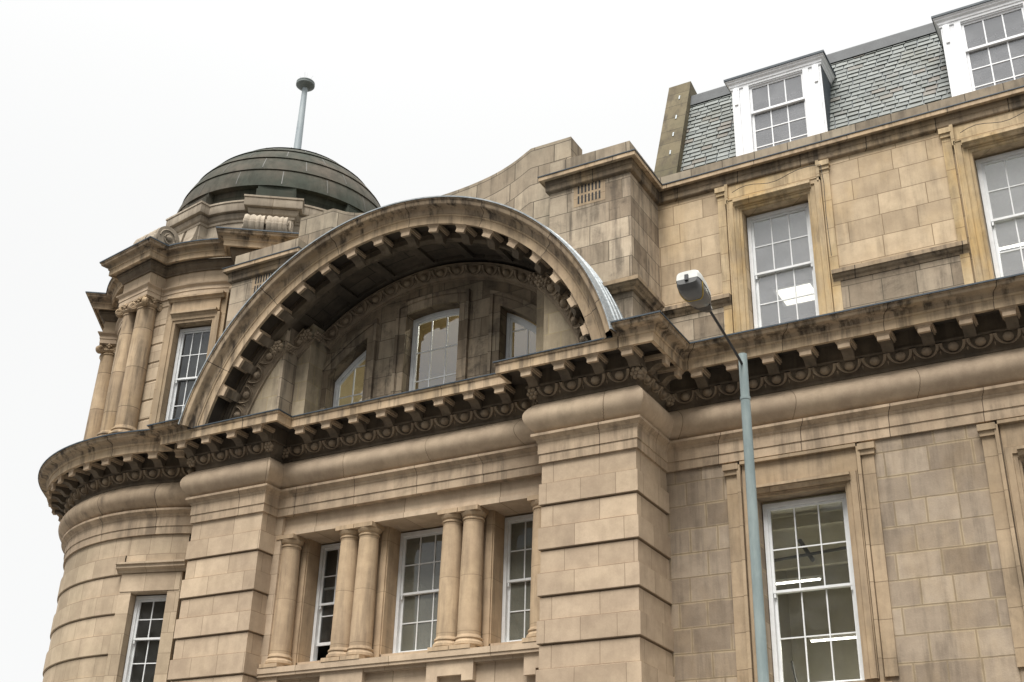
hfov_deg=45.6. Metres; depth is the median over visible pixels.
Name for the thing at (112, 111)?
sky
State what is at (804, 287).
ceiling panel light
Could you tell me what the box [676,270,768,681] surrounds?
street lamp
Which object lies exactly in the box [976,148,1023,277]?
window
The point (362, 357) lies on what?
window
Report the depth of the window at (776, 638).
20.83 m
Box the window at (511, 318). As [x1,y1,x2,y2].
[506,313,535,358]
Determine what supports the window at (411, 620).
in the stone building
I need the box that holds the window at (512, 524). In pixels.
[501,514,532,641]
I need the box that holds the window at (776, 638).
[762,493,864,681]
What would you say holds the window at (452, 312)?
in the stone building
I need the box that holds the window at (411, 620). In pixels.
[393,527,442,652]
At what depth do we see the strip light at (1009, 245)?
23.28 m
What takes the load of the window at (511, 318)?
in the stone building
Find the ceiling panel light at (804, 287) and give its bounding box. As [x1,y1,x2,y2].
[772,279,814,306]
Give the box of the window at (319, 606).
[310,543,340,660]
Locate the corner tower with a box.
[38,76,380,681]
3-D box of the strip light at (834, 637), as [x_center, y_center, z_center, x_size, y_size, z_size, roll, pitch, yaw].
[5.996,5.426,22.293,1.100,0.085,0.100,-13,-30,26]
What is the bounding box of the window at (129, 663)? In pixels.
[122,595,166,681]
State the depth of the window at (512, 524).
23.28 m
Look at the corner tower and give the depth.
29.24 m
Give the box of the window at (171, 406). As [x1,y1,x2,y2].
[165,326,210,420]
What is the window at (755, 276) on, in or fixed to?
in the stone building
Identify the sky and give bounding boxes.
[0,0,982,681]
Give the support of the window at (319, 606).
in the stone building
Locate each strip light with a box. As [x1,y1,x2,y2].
[776,575,821,584]
[809,633,855,641]
[998,240,1023,249]
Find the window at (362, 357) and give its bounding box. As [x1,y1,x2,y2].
[333,351,365,406]
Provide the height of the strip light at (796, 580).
0.085 m
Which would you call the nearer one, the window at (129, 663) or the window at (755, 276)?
the window at (755, 276)
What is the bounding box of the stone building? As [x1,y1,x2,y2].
[147,0,1023,681]
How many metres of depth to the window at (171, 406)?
29.42 m
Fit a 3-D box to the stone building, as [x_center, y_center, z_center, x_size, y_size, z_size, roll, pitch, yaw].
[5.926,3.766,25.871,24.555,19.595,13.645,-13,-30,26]
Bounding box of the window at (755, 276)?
[747,203,818,328]
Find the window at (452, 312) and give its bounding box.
[409,308,458,390]

